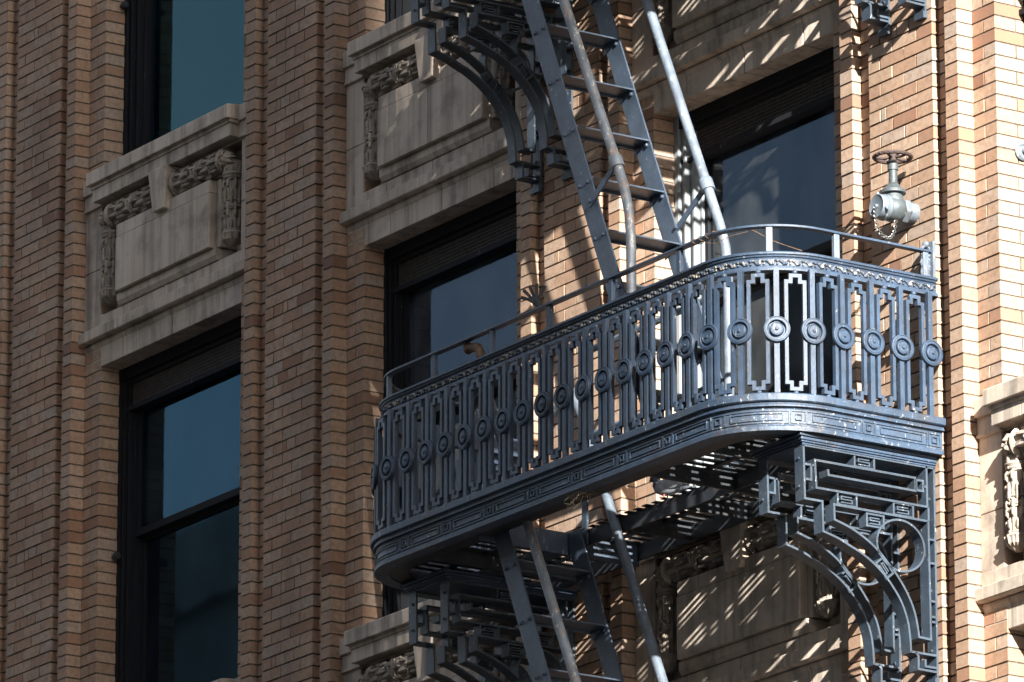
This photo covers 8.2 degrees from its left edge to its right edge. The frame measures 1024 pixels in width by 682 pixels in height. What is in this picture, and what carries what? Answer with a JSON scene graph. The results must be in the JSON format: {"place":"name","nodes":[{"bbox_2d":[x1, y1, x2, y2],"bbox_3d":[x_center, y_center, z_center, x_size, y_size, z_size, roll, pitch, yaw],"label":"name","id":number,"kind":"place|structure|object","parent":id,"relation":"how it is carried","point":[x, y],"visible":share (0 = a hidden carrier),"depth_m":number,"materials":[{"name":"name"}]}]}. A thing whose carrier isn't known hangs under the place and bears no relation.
{"place":"outdoors","nodes":[
{"label":"outdoors","id":0,"kind":"place"},
{"bbox_2d":[520,283,545,307],"bbox_3d":[0.107,-0.216,35.912,0.056,0.152,0.177,11,-19,-32],"label":"tube cluster","id":1,"kind":"object","parent":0,"point":[535,300],"visible":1,"depth_m":35.89,"materials":[{"name":"metal"}]},
{"bbox_2d":[691,229,801,250],"bbox_3d":[1.122,-0.479,34.561,0.592,0.150,0.110,-9,-19,28],"label":"loose wire","id":2,"kind":"object","parent":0,"point":[730,236],"visible":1,"depth_m":34.59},
{"label":"street","id":3,"kind":"structure","parent":0,"visible":0},
{"bbox_2d":[0,0,1023,681],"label":"brick building","id":4,"kind":"structure","parent":3,"relation":"on","point":[252,252],"depth_m":39.43,"materials":[{"name":"brick"}]},
{"bbox_2d":[111,552,120,559],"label":"wall anchor","id":5,"kind":"object","parent":4,"relation":"attached to","point":[116,555],"depth_m":41.63,"materials":[{"name":"black metal"}]},
{"bbox_2d":[120,0,128,8],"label":"wall anchor","id":6,"kind":"object","parent":4,"relation":"attached to","point":[124,4],"depth_m":42.59,"materials":[{"name":"black metal"}]},
{"bbox_2d":[115,316,241,681],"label":"window","id":7,"kind":"structure","parent":4,"relation":"in","point":[177,575],"depth_m":41.35,"materials":[{"name":"glass"}]},
{"bbox_2d":[123,0,244,154],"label":"window","id":8,"kind":"structure","parent":4,"relation":"in","point":[184,59],"depth_m":42.21,"materials":[{"name":"blue glass"}]},
{"bbox_2d":[385,0,431,23],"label":"window","id":9,"kind":"structure","parent":4,"relation":"in","point":[394,9],"depth_m":40.06,"materials":[{"name":"black paint"}]},
{"bbox_2d":[382,191,517,616],"bbox_3d":[-0.208,0.387,38.821,0.195,2.250,1.535,11,-19,-32],"label":"window","id":10,"kind":"structure","parent":4,"relation":"in","point":[448,283],"depth_m":39.13,"materials":[{"name":"black glass"}]},
{"bbox_2d":[370,224,945,681],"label":"fire escape balcony","id":11,"kind":"structure","parent":4,"relation":"attached to","point":[828,446],"depth_m":34.92,"materials":[{"name":"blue metal"}]},
{"bbox_2d":[463,342,484,357],"bbox_3d":[-0.192,0.056,36.321,0.064,0.146,0.185,7,-18,-23],"label":"broken pipe elbow","id":12,"kind":"object","parent":11,"relation":"attached to","point":[469,348],"visible":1,"depth_m":36.30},
{"bbox_2d":[474,388,667,681],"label":"fire escape stair","id":13,"kind":"object","parent":11,"relation":"attached to","point":[581,574],"visible":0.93,"depth_m":35.84,"materials":[{"name":"metal"}]},
{"bbox_2d":[564,491,596,508],"bbox_3d":[0.324,0.788,35.252,0.130,0.106,0.234,5,-17,-16],"label":"straw tuft","id":14,"kind":"object","parent":11,"relation":"attached to","point":[585,492],"visible":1,"depth_m":35.23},
{"bbox_2d":[522,0,746,467],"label":"fire escape stair","id":15,"kind":"object","parent":11,"relation":"on","point":[590,189],"visible":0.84,"depth_m":36.07,"materials":[{"name":"metal"}]},
{"bbox_2d":[649,477,694,497],"bbox_3d":[0.808,0.720,35.749,0.275,0.132,0.090,-10,-19,31],"label":"pigeon","id":16,"kind":"object","parent":11,"relation":"on","point":[664,487],"visible":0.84,"depth_m":35.73,"materials":[{"name":"grey"}]},
{"bbox_2d":[411,0,926,194],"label":"fire escape balcony","id":17,"kind":"structure","parent":4,"relation":"attached to","point":[523,70],"depth_m":37.88,"materials":[{"name":"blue metal"}]},
{"bbox_2d":[674,47,838,493],"bbox_3d":[1.377,-0.286,36.531,0.195,2.250,1.607,11,-19,-32],"label":"window","id":18,"kind":"structure","parent":4,"relation":"in","point":[767,145],"depth_m":36.71,"materials":[{"name":"black glass"}]},
{"bbox_2d":[869,150,920,239],"bbox_3d":[1.884,-0.701,35.050,0.251,0.460,0.207,11,-19,-32],"label":"standpipe valve","id":19,"kind":"object","parent":4,"relation":"attached to","point":[889,203],"visible":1,"depth_m":35.01,"materials":[{"name":"paint"}]},
{"bbox_2d":[1015,143,1023,160],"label":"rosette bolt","id":20,"kind":"object","parent":4,"relation":"attached to","point":[1019,150],"visible":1,"depth_m":34.79,"materials":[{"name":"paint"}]},
{"bbox_2d":[1019,0,1023,21],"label":"window","id":21,"kind":"structure","parent":4,"relation":"in","point":[1021,11],"depth_m":35.01,"materials":[{"name":"black paint"}]}
]}

